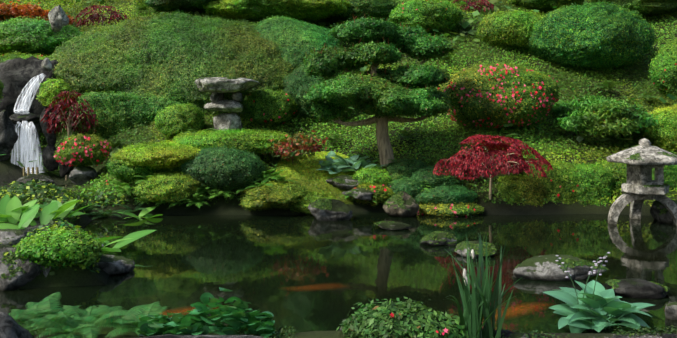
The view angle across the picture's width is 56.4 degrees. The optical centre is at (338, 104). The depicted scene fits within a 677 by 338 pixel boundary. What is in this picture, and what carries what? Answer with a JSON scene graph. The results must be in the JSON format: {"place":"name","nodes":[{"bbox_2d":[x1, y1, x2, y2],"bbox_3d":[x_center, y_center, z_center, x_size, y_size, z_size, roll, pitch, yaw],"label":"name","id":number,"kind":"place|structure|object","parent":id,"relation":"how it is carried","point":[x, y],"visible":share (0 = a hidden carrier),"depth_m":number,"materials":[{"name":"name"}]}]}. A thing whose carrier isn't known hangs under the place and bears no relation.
{"place":"outdoors","nodes":[
{"label":"outdoors","id":0,"kind":"place"},
{"bbox_2d":[10,74,43,172],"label":"waterfall","id":1,"kind":"structure","parent":0,"point":[25,143],"depth_m":12.72,"materials":[{"name":"liquid"}]},
{"bbox_2d":[14,109,35,173],"bbox_3d":[-6.395,0.785,12.820,0.442,1.399,1.031,0,0,-43],"label":"waterfall foam","id":2,"kind":"object","parent":1,"relation":"attached to","point":[23,111],"visible":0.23,"depth_m":13.09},
{"bbox_2d":[0,212,676,335],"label":"pond water","id":3,"kind":"structure","parent":0,"point":[185,262],"depth_m":7.50,"materials":[{"name":"green liquid"}]},
{"bbox_2d":[308,198,352,220],"bbox_3d":[-0.148,1.778,10.420,0.732,0.475,0.477,0,0,-9],"label":"shore boulder","id":4,"kind":"object","parent":3,"relation":"in","point":[324,209],"visible":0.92,"depth_m":10.23,"materials":[{"name":"stone"}]},
{"bbox_2d":[139,284,545,318],"bbox_3d":[0.017,1.881,6.076,4.151,0.001,1.261,0,0,1],"label":"koi","id":5,"kind":"object","parent":3,"relation":"on","point":[344,286],"visible":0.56,"depth_m":5.83},
{"bbox_2d":[374,221,410,229],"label":"pond rock","id":6,"kind":"object","parent":3,"relation":"on","point":[389,225],"visible":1,"depth_m":9.52,"materials":[{"name":"stone"}]},
{"bbox_2d":[383,191,419,217],"bbox_3d":[1.046,1.748,10.727,0.621,0.563,0.427,0,0,36],"label":"rock","id":7,"kind":"object","parent":3,"relation":"in","point":[402,204],"visible":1,"depth_m":10.61,"materials":[{"name":"grey stone"}]},
{"bbox_2d":[420,231,456,245],"bbox_3d":[1.351,1.827,8.537,0.474,0.236,0.375,0,0,26],"label":"pond rock","id":8,"kind":"object","parent":3,"relation":"on","point":[437,238],"visible":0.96,"depth_m":8.46,"materials":[{"name":"stone"}]},
{"bbox_2d":[454,241,496,257],"bbox_3d":[1.718,1.837,7.934,0.439,0.218,0.473,0,0,-29],"label":"pond rock","id":9,"kind":"object","parent":3,"relation":"on","point":[474,246],"visible":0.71,"depth_m":7.87,"materials":[{"name":"stone"}]},
{"bbox_2d":[512,254,607,280],"bbox_3d":[2.417,1.830,7.002,1.047,0.309,0.551,0,0,1],"label":"rock","id":10,"kind":"object","parent":3,"relation":"on","point":[544,268],"visible":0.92,"depth_m":6.82,"materials":[{"name":"stone"}]},
{"bbox_2d":[605,277,669,298],"bbox_3d":[2.991,1.845,6.316,0.632,0.196,0.404,0,0,1],"label":"pond rock","id":11,"kind":"object","parent":3,"relation":"on","point":[638,288],"visible":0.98,"depth_m":6.18,"materials":[{"name":"stone"}]},
{"bbox_2d":[650,200,676,223],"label":"shore rock","id":12,"kind":"object","parent":3,"relation":"in","point":[659,212],"visible":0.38,"depth_m":10.12,"materials":[{"name":"stone"}]},
{"bbox_2d":[665,302,676,319],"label":"pond rock","id":13,"kind":"object","parent":3,"relation":"on","point":[671,310],"visible":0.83,"depth_m":5.54,"materials":[{"name":"stone"}]},
{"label":"rock","id":14,"kind":"object","parent":3,"relation":"in","visible":0},
{"bbox_2d":[10,225,105,270],"bbox_3d":[-3.005,1.532,6.743,1.022,0.467,0.786,0,0,1],"label":"bank shrub","id":15,"kind":"object","parent":14,"relation":"on","point":[63,247],"visible":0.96,"depth_m":6.54,"materials":[{"name":"green plant"}]},
{"bbox_2d":[0,0,676,337],"bbox_3d":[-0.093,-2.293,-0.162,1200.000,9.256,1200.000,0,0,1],"label":"terrain","id":16,"kind":"structure","parent":0,"point":[10,172],"depth_m":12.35,"materials":[{"name":"green plant"}]},
{"bbox_2d":[0,79,4,101],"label":"shrub","id":17,"kind":"object","parent":16,"relation":"on","point":[1,86],"visible":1,"depth_m":12.21,"materials":[{"name":"green plant"}]},
{"bbox_2d":[0,229,29,245],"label":"rock","id":18,"kind":"object","parent":16,"relation":"on","point":[9,236],"visible":0.69,"depth_m":7.07,"materials":[{"name":"stone"}]},
{"bbox_2d":[0,312,32,337],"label":"foreground rock","id":19,"kind":"object","parent":16,"relation":"on","point":[10,327],"visible":0.96,"depth_m":4.29,"materials":[{"name":"stone"}]},
{"bbox_2d":[0,244,42,290],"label":"rock","id":20,"kind":"object","parent":16,"relation":"on","point":[16,272],"visible":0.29,"depth_m":6.45,"materials":[{"name":"stone"}]},
{"bbox_2d":[0,50,50,62],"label":"shrub","id":21,"kind":"object","parent":16,"relation":"on","point":[5,56],"visible":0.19,"depth_m":14.77,"materials":[{"name":"green plant"}]},
{"bbox_2d":[23,167,38,175],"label":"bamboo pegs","id":22,"kind":"object","parent":16,"relation":"on","point":[28,170],"visible":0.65,"depth_m":12.33,"materials":[{"name":"beige wood"}]},
{"bbox_2d":[0,0,77,24],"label":"orange shrub","id":23,"kind":"object","parent":16,"relation":"on","point":[7,11],"visible":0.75,"depth_m":16.66,"materials":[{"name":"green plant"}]},
{"bbox_2d":[0,16,85,55],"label":"shrub","id":24,"kind":"object","parent":16,"relation":"on","point":[36,36],"visible":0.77,"depth_m":15.57,"materials":[{"name":"green plant"}]},
{"bbox_2d":[42,266,50,276],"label":"rock","id":25,"kind":"object","parent":16,"relation":"on","point":[46,272],"visible":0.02,"depth_m":6.57,"materials":[{"name":"stone"}]},
{"bbox_2d":[0,5,97,185],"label":"waterfall rocks","id":26,"kind":"object","parent":16,"relation":"on","point":[17,75],"visible":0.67,"depth_m":13.63,"materials":[{"name":"grey stone"}]},
{"bbox_2d":[53,132,113,166],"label":"azalea","id":27,"kind":"object","parent":26,"relation":"on","point":[86,150],"visible":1,"depth_m":11.65,"materials":[{"name":"green plant"}]},
{"bbox_2d":[36,77,73,108],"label":"shrub","id":28,"kind":"object","parent":16,"relation":"on","point":[49,89],"visible":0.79,"depth_m":12.82,"materials":[{"name":"green plant"}]},
{"bbox_2d":[0,178,137,275],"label":"bank cover","id":29,"kind":"object","parent":16,"relation":"on","point":[63,196],"visible":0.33,"depth_m":10.11,"materials":[{"name":"green plant"}]},
{"bbox_2d":[40,90,97,180],"bbox_3d":[-5.242,0.650,12.382,1.091,1.871,0.830,0,0,-14],"label":"red maple","id":30,"kind":"object","parent":16,"relation":"on","point":[56,110],"visible":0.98,"depth_m":12.39,"materials":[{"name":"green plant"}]},
{"bbox_2d":[0,194,161,251],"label":"hosta leaves","id":31,"kind":"object","parent":16,"relation":"on","point":[13,211],"visible":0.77,"depth_m":8.87,"materials":[{"name":"green plant"}]},
{"bbox_2d":[9,292,169,337],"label":"ferns","id":32,"kind":"object","parent":16,"relation":"on","point":[42,314],"visible":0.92,"depth_m":4.55,"materials":[{"name":"green plant"}]},
{"bbox_2d":[71,5,128,28],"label":"shrub","id":33,"kind":"object","parent":16,"relation":"on","point":[92,17],"visible":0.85,"depth_m":17.15,"materials":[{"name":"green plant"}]},
{"bbox_2d":[97,254,134,274],"bbox_3d":[-2.630,1.829,7.098,0.628,0.253,0.386,0,0,1],"label":"rock slab","id":34,"kind":"object","parent":16,"relation":"on","point":[108,264],"visible":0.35,"depth_m":7.02,"materials":[{"name":"stone"}]},
{"bbox_2d":[56,90,197,137],"bbox_3d":[-4.420,0.288,13.230,3.017,1.184,0.908,0,0,1],"label":"shrub","id":35,"kind":"object","parent":16,"relation":"on","point":[114,112],"visible":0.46,"depth_m":12.90,"materials":[{"name":"green plant"}]},
{"bbox_2d":[106,156,165,181],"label":"shrub","id":36,"kind":"object","parent":16,"relation":"on","point":[117,170],"visible":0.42,"depth_m":11.01,"materials":[{"name":"green plant"}]},
{"bbox_2d":[108,139,200,170],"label":"shrub","id":37,"kind":"object","parent":16,"relation":"on","point":[166,154],"visible":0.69,"depth_m":10.96,"materials":[{"name":"green plant"}]},
{"bbox_2d":[133,169,205,203],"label":"shore shrub","id":38,"kind":"object","parent":16,"relation":"on","point":[174,186],"visible":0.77,"depth_m":10.70,"materials":[{"name":"green plant"}]},
{"bbox_2d":[48,11,299,115],"bbox_3d":[-3.501,-0.838,14.809,6.636,2.897,3.448,0,0,1],"label":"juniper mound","id":39,"kind":"object","parent":16,"relation":"on","point":[172,56],"visible":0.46,"depth_m":13.73,"materials":[{"name":"green plant"}]},
{"bbox_2d":[253,15,339,72],"bbox_3d":[-1.158,-1.132,14.942,2.462,2.049,2.229,0,0,1],"label":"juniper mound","id":40,"kind":"object","parent":39,"relation":"on","point":[298,39],"visible":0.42,"depth_m":14.40,"materials":[{"name":"green plant"}]},
{"bbox_2d":[154,103,206,135],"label":"round shrub","id":41,"kind":"object","parent":16,"relation":"on","point":[176,119],"visible":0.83,"depth_m":12.39,"materials":[{"name":"green plant"}]},
{"bbox_2d":[145,0,216,12],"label":"bush","id":42,"kind":"object","parent":16,"relation":"on","point":[186,5],"visible":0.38,"depth_m":17.03,"materials":[{"name":"green plant"}]},
{"bbox_2d":[140,334,263,337],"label":"boulder","id":43,"kind":"object","parent":16,"relation":"on","point":[203,336],"visible":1,"depth_m":4.05,"materials":[{"name":"stone"}]},
{"bbox_2d":[137,287,275,337],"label":"round leaf plant","id":44,"kind":"object","parent":16,"relation":"on","point":[197,321],"visible":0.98,"depth_m":4.37,"materials":[{"name":"green plant"}]},
{"bbox_2d":[178,145,267,190],"bbox_3d":[-2.062,1.126,11.307,1.569,0.812,1.221,0,0,1],"label":"shrub","id":45,"kind":"object","parent":16,"relation":"on","point":[219,167],"visible":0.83,"depth_m":10.88,"materials":[{"name":"green plant"}]},
{"bbox_2d":[194,76,260,130],"bbox_3d":[-2.246,0.077,12.674,1.364,1.312,1.100,0,0,1],"label":"stone lantern","id":46,"kind":"object","parent":16,"relation":"on","point":[217,87],"visible":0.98,"depth_m":12.43,"materials":[{"name":"grey stone"}]},
{"bbox_2d":[172,128,290,154],"bbox_3d":[-2.021,0.703,12.234,2.341,0.499,1.816,0,0,1],"label":"hedge","id":47,"kind":"object","parent":16,"relation":"on","point":[255,141],"visible":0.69,"depth_m":11.54,"materials":[{"name":"green plant"}]},
{"bbox_2d":[241,87,297,126],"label":"round shrub","id":48,"kind":"object","parent":16,"relation":"on","point":[267,107],"visible":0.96,"depth_m":13.02,"materials":[{"name":"green plant"}]},
{"bbox_2d":[238,181,311,210],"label":"shore shrub","id":49,"kind":"object","parent":16,"relation":"on","point":[280,195],"visible":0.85,"depth_m":10.67,"materials":[{"name":"green plant"}]},
{"bbox_2d":[203,0,349,21],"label":"bush","id":50,"kind":"object","parent":16,"relation":"on","point":[299,10],"visible":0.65,"depth_m":16.48,"materials":[{"name":"green plant"}]},
{"bbox_2d":[261,128,327,162],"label":"shrub","id":51,"kind":"object","parent":16,"relation":"on","point":[297,144],"visible":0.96,"depth_m":11.49,"materials":[{"name":"plant"}]},
{"bbox_2d":[280,62,339,118],"bbox_3d":[-0.556,-0.330,13.750,1.502,1.283,1.121,0,0,1],"label":"juniper","id":52,"kind":"object","parent":16,"relation":"on","point":[296,83],"visible":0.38,"depth_m":13.39,"materials":[{"name":"green plant"}]},
{"bbox_2d":[288,191,338,214],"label":"shore shrub","id":53,"kind":"object","parent":16,"relation":"on","point":[304,205],"visible":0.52,"depth_m":10.75,"materials":[{"name":"green plant"}]},
{"bbox_2d":[276,151,356,204],"bbox_3d":[-0.388,1.343,11.670,1.542,0.877,1.485,0,0,1],"label":"moss mound","id":54,"kind":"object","parent":16,"relation":"on","point":[306,172],"depth_m":11.54,"materials":[{"name":"green plant"}]},
{"bbox_2d":[1,0,676,175],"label":"ferns","id":55,"kind":"object","parent":16,"relation":"on","point":[580,137],"visible":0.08,"depth_m":16.69,"materials":[{"name":"green plant"}]},
{"bbox_2d":[326,175,358,189],"bbox_3d":[0.107,1.406,11.424,0.631,0.253,0.578,0,0,-25],"label":"rock","id":56,"kind":"object","parent":16,"relation":"on","point":[346,182],"visible":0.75,"depth_m":11.26,"materials":[{"name":"stone"}]},
{"bbox_2d":[317,151,388,173],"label":"terrace hostas","id":57,"kind":"object","parent":16,"relation":"on","point":[338,165],"visible":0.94,"depth_m":11.66,"materials":[{"name":"green plant"}]},
{"bbox_2d":[342,187,374,200],"bbox_3d":[0.433,1.564,11.212,0.648,0.248,0.589,0,0,43],"label":"rock","id":58,"kind":"object","parent":16,"relation":"on","point":[361,193],"visible":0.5,"depth_m":10.96,"materials":[{"name":"stone"}]},
{"bbox_2d":[320,0,400,21],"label":"bush","id":59,"kind":"object","parent":16,"relation":"on","point":[371,8],"visible":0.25,"depth_m":17.41,"materials":[{"name":"green plant"}]},
{"bbox_2d":[66,0,659,219],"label":"shore ferns","id":60,"kind":"object","parent":16,"relation":"on","point":[265,176],"visible":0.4,"depth_m":11.03,"materials":[{"name":"green plant"}]},
{"bbox_2d":[345,181,393,205],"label":"shrub","id":61,"kind":"object","parent":16,"relation":"on","point":[383,192],"visible":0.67,"depth_m":11.04,"materials":[{"name":"green plant"}]},
{"bbox_2d":[351,166,392,184],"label":"shrub","id":62,"kind":"object","parent":16,"relation":"on","point":[375,175],"visible":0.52,"depth_m":11.32,"materials":[{"name":"green plant"}]},
{"bbox_2d":[301,13,454,169],"bbox_3d":[0.755,-0.194,11.751,2.904,3.096,2.150,0,0,1],"label":"cloud pruned tree","id":63,"kind":"object","parent":16,"relation":"on","point":[384,96],"visible":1,"depth_m":11.57,"materials":[{"name":"green plant"}]},
{"bbox_2d":[389,171,408,181],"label":"shrub","id":64,"kind":"object","parent":16,"relation":"on","point":[393,175],"visible":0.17,"depth_m":11.41,"materials":[{"name":"green plant"}]},
{"bbox_2d":[336,296,471,337],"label":"azalea","id":65,"kind":"object","parent":16,"relation":"on","point":[409,318],"visible":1,"depth_m":4.29,"materials":[{"name":"green plant"}]},
{"bbox_2d":[384,158,428,176],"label":"shrub","id":66,"kind":"object","parent":16,"relation":"on","point":[408,167],"visible":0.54,"depth_m":11.51,"materials":[{"name":"green plant"}]},
{"bbox_2d":[386,176,428,196],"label":"shrub","id":67,"kind":"object","parent":16,"relation":"on","point":[411,186],"visible":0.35,"depth_m":11.08,"materials":[{"name":"green plant"}]},
{"bbox_2d":[412,188,426,203],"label":"shrub","id":68,"kind":"object","parent":16,"relation":"on","point":[418,199],"visible":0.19,"depth_m":11.01,"materials":[{"name":"green plant"}]},
{"bbox_2d":[389,0,464,31],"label":"bush","id":69,"kind":"object","parent":16,"relation":"on","point":[426,15],"visible":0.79,"depth_m":16.68,"materials":[{"name":"green plant"}]},
{"bbox_2d":[408,165,462,187],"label":"shrub","id":70,"kind":"object","parent":16,"relation":"on","point":[427,175],"visible":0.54,"depth_m":11.15,"materials":[{"name":"green plant"}]},
{"bbox_2d":[420,183,477,204],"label":"shrub","id":71,"kind":"object","parent":16,"relation":"on","point":[447,194],"visible":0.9,"depth_m":10.86,"materials":[{"name":"green plant"}]},
{"bbox_2d":[418,200,483,216],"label":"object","id":72,"kind":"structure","parent":16,"relation":"on","point":[456,210],"depth_m":10.66,"materials":[{"name":"green plant"}]},
{"bbox_2d":[239,321,676,337],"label":"moss","id":73,"kind":"object","parent":16,"relation":"on","point":[293,331],"visible":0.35,"depth_m":4.50,"materials":[{"name":"green plant"}]},
{"bbox_2d":[453,0,499,11],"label":"flowering shrub","id":74,"kind":"object","parent":16,"relation":"on","point":[482,2],"visible":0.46,"depth_m":18.41,"materials":[{"name":"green plant"}]},
{"bbox_2d":[443,232,525,337],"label":"iris","id":75,"kind":"object","parent":16,"relation":"on","point":[474,314],"visible":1,"depth_m":4.37,"materials":[{"name":"green plant"}]},
{"bbox_2d":[433,133,552,199],"bbox_3d":[2.691,1.113,11.046,2.113,1.224,1.620,0,0,1],"label":"japanese maple","id":76,"kind":"object","parent":16,"relation":"on","point":[518,163],"visible":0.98,"depth_m":10.75,"materials":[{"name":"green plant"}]},
{"bbox_2d":[438,62,559,128],"bbox_3d":[3.352,-0.201,13.205,2.530,1.413,1.954,0,0,1],"label":"azalea","id":77,"kind":"object","parent":16,"relation":"on","point":[491,96],"visible":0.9,"depth_m":12.55,"materials":[{"name":"green plant"}]},
{"bbox_2d":[340,327,676,337],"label":"gravel pebbles","id":78,"kind":"object","parent":16,"relation":"on","point":[507,333],"visible":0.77,"depth_m":4.46,"materials":[{"name":"grey gravel"}]},
{"bbox_2d":[475,8,545,49],"bbox_3d":[4.679,-1.956,16.537,2.172,1.113,1.660,0,0,1],"label":"shrub","id":79,"kind":"object","parent":16,"relation":"on","point":[509,29],"visible":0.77,"depth_m":15.99,"materials":[{"name":"green plant"}]},
{"bbox_2d":[496,174,548,207],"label":"hedge block","id":80,"kind":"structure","parent":16,"relation":"on","point":[527,189],"depth_m":10.99,"materials":[{"name":"green plant"}]},
{"bbox_2d":[506,0,584,10],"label":"bush","id":81,"kind":"object","parent":16,"relation":"on","point":[541,4],"visible":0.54,"depth_m":18.84,"materials":[{"name":"green plant"}]},
{"bbox_2d":[522,159,581,204],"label":"hedge block","id":82,"kind":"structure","parent":16,"relation":"on","point":[560,181],"depth_m":11.06,"materials":[{"name":"green plant"}]},
{"bbox_2d":[526,0,657,69],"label":"shrub","id":83,"kind":"object","parent":16,"relation":"on","point":[598,35],"visible":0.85,"depth_m":15.13,"materials":[{"name":"green plant"}]},
{"bbox_2d":[571,163,613,206],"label":"hedge block","id":84,"kind":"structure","parent":16,"relation":"on","point":[594,180],"depth_m":11.04,"materials":[{"name":"green plant"}]},
{"bbox_2d":[543,252,653,332],"bbox_3d":[2.233,1.567,5.468,0.898,0.660,0.821,0,0,1],"label":"hosta","id":85,"kind":"object","parent":16,"relation":"on","point":[590,304],"visible":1,"depth_m":5.36,"materials":[{"name":"green plant"}]},
{"bbox_2d":[551,91,659,138],"bbox_3d":[5.418,0.212,13.010,2.154,0.983,2.165,0,0,1],"label":"shrub","id":86,"kind":"object","parent":16,"relation":"on","point":[600,115],"visible":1,"depth_m":12.35,"materials":[{"name":"green plant"}]},
{"bbox_2d":[593,158,626,192],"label":"hedge block","id":87,"kind":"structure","parent":16,"relation":"on","point":[619,175],"depth_m":11.18,"materials":[{"name":"green plant"}]},
{"bbox_2d":[591,0,676,16],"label":"bush","id":88,"kind":"object","parent":16,"relation":"on","point":[648,7],"visible":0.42,"depth_m":17.37,"materials":[{"name":"green plant"}]},
{"bbox_2d":[606,138,676,225],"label":"stone lantern","id":89,"kind":"object","parent":16,"relation":"on","point":[643,158],"visible":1,"depth_m":9.80,"materials":[{"name":"stone"}]},
{"bbox_2d":[639,104,676,149],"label":"bush","id":90,"kind":"object","parent":16,"relation":"on","point":[663,133],"visible":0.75,"depth_m":12.48,"materials":[{"name":"green plant"}]},
{"bbox_2d":[648,39,676,96],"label":"hedge shrub","id":91,"kind":"object","parent":16,"relation":"on","point":[662,75],"visible":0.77,"depth_m":14.18,"materials":[{"name":"green plant"}]},
{"bbox_2d":[651,152,676,191],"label":"hedge block","id":92,"kind":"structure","parent":16,"relation":"on","point":[670,175],"depth_m":10.96,"materials":[{"name":"green plant"}]}
]}

